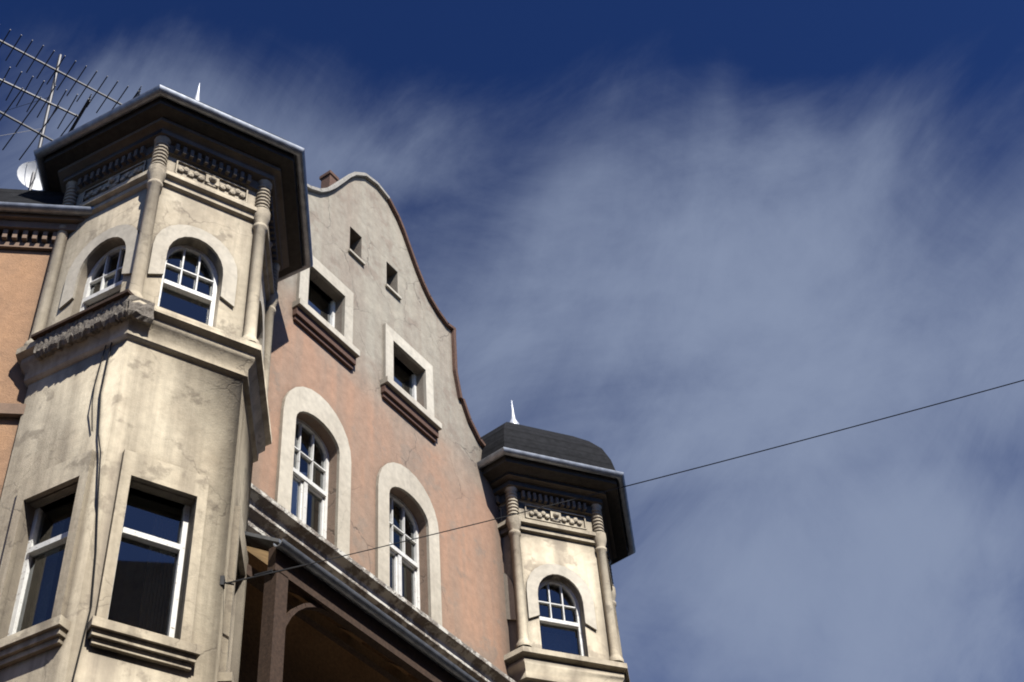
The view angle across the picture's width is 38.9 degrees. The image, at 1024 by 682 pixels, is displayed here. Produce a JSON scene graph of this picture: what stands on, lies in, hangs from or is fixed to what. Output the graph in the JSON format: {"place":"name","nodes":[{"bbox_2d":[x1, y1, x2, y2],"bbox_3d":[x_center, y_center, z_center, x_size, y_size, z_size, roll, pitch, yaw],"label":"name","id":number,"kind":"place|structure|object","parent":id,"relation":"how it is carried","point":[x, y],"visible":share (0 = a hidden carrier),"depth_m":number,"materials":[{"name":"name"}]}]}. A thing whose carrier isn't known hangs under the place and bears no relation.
{"place":"outdoors","nodes":[
{"label":"outdoors","id":0,"kind":"place"},
{"bbox_2d":[0,212,84,498],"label":"neighbour house","id":1,"kind":"structure","parent":0,"point":[22,275],"depth_m":18.84,"materials":[{"name":"orange paint"}]},
{"bbox_2d":[0,87,626,544],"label":"slate roofs","id":2,"kind":"structure","parent":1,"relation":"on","point":[542,441],"depth_m":26.06,"materials":[{"name":"grey stone"}]},
{"bbox_2d":[17,160,41,189],"bbox_3d":[-6.809,-2.363,20.879,0.435,0.703,0.456,-29,-50,21],"label":"satellite dish","id":3,"kind":"object","parent":2,"relation":"on","point":[25,171],"visible":0.65,"depth_m":20.97,"materials":[{"name":"white metal"}]},
{"bbox_2d":[0,29,141,189],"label":"roof aerial","id":4,"kind":"object","parent":2,"relation":"on","point":[50,103],"visible":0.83,"depth_m":22.29,"materials":[{"name":"grey metal"}]},
{"bbox_2d":[195,83,518,423],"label":"finials","id":5,"kind":"object","parent":2,"relation":"on","point":[513,418],"visible":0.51,"depth_m":28.77,"materials":[{"name":"silver metal"}]},
{"bbox_2d":[0,85,635,681],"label":"gutters","id":6,"kind":"object","parent":1,"relation":"on","point":[286,547],"visible":0.5,"depth_m":20.08,"materials":[{"name":"metal"}]},
{"bbox_2d":[247,546,268,564],"bbox_3d":[-1.187,4.448,19.895,1.088,0.790,6.630,-29,-50,21],"label":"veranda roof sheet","id":7,"kind":"object","parent":6,"relation":"attached to","point":[260,554],"depth_m":18.31,"materials":[{"name":"beige wood"}]},
{"bbox_2d":[0,0,1023,681],"label":"sky","id":8,"kind":"structure","parent":0,"point":[676,236],"materials":[{"name":"blue"}]},
{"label":"veranda floor","id":9,"kind":"structure","parent":0,"visible":0},
{"bbox_2d":[30,289,460,681],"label":"woodwork","id":10,"kind":"object","parent":9,"relation":"on","point":[301,624],"visible":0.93,"depth_m":18.04,"materials":[{"name":"brown wood"}]},
{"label":"pavement","id":11,"kind":"structure","parent":0,"visible":0},
{"bbox_2d":[251,177,509,676],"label":"facade wall","id":12,"kind":"structure","parent":11,"relation":"on","point":[356,215],"depth_m":23.85,"materials":[{"name":"pink paint"}]},
{"bbox_2d":[0,97,301,681],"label":"corner tower","id":13,"kind":"structure","parent":12,"relation":"attached to","point":[182,391],"depth_m":17.29,"materials":[{"name":"beige paint"}]},
{"bbox_2d":[72,342,111,681],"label":"facade cables","id":14,"kind":"object","parent":13,"relation":"attached to","point":[97,494],"visible":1,"depth_m":15.54,"materials":[{"name":"black plastic"}]},
{"bbox_2d":[33,295,154,360],"bbox_3d":[-5.034,-0.094,17.571,1.583,0.337,0.397,-23,-49,16],"label":"carved ledge","id":15,"kind":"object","parent":13,"relation":"attached to","point":[51,343],"depth_m":17.41,"materials":[{"name":"stone"}]},
{"bbox_2d":[0,144,609,681],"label":"decorative panels","id":16,"kind":"object","parent":13,"relation":"attached to","point":[182,652],"visible":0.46,"depth_m":15.65,"materials":[{"name":"beige stone"}]},
{"bbox_2d":[24,135,623,662],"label":"columns","id":17,"kind":"structure","parent":13,"relation":"attached to","point":[158,169],"depth_m":19.89,"materials":[{"name":"beige stone"}]},
{"bbox_2d":[220,380,1023,588],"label":"span wire","id":18,"kind":"object","parent":13,"relation":"attached to","point":[223,582],"visible":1,"depth_m":14.85,"materials":[{"name":"grey metal"}]},
{"bbox_2d":[8,245,584,655],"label":"window frames","id":19,"kind":"structure","parent":12,"relation":"attached to","point":[306,484],"depth_m":18.96,"materials":[{"name":"white wood"}]},
{"bbox_2d":[16,251,579,654],"bbox_3d":[-1.770,3.104,21.433,1.734,9.326,11.658,-29,-50,21],"label":"window glass","id":20,"kind":"object","parent":19,"relation":"in","point":[142,590],"visible":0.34,"depth_m":15.93,"materials":[{"name":"glass"}]},
{"bbox_2d":[59,224,596,630],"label":"stone surrounds","id":21,"kind":"object","parent":12,"relation":"attached to","point":[325,334],"visible":0.72,"depth_m":22.14,"materials":[{"name":"stone"}]},
{"bbox_2d":[247,483,515,681],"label":"cornice","id":22,"kind":"structure","parent":12,"relation":"attached to","point":[269,516],"depth_m":20.04,"materials":[{"name":"paint"}]},
{"bbox_2d":[307,170,485,447],"bbox_3d":[-2.213,-0.718,26.551,0.858,4.811,8.371,-29,-50,21],"label":"coping","id":23,"kind":"object","parent":12,"relation":"attached to","point":[330,180],"visible":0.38,"depth_m":27.11,"materials":[{"name":"brick"}]},
{"bbox_2d":[482,455,629,681],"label":"turret","id":24,"kind":"object","parent":12,"relation":"attached to","point":[570,548],"visible":0.44,"depth_m":25.03,"materials":[{"name":"beige paint"}]}
]}

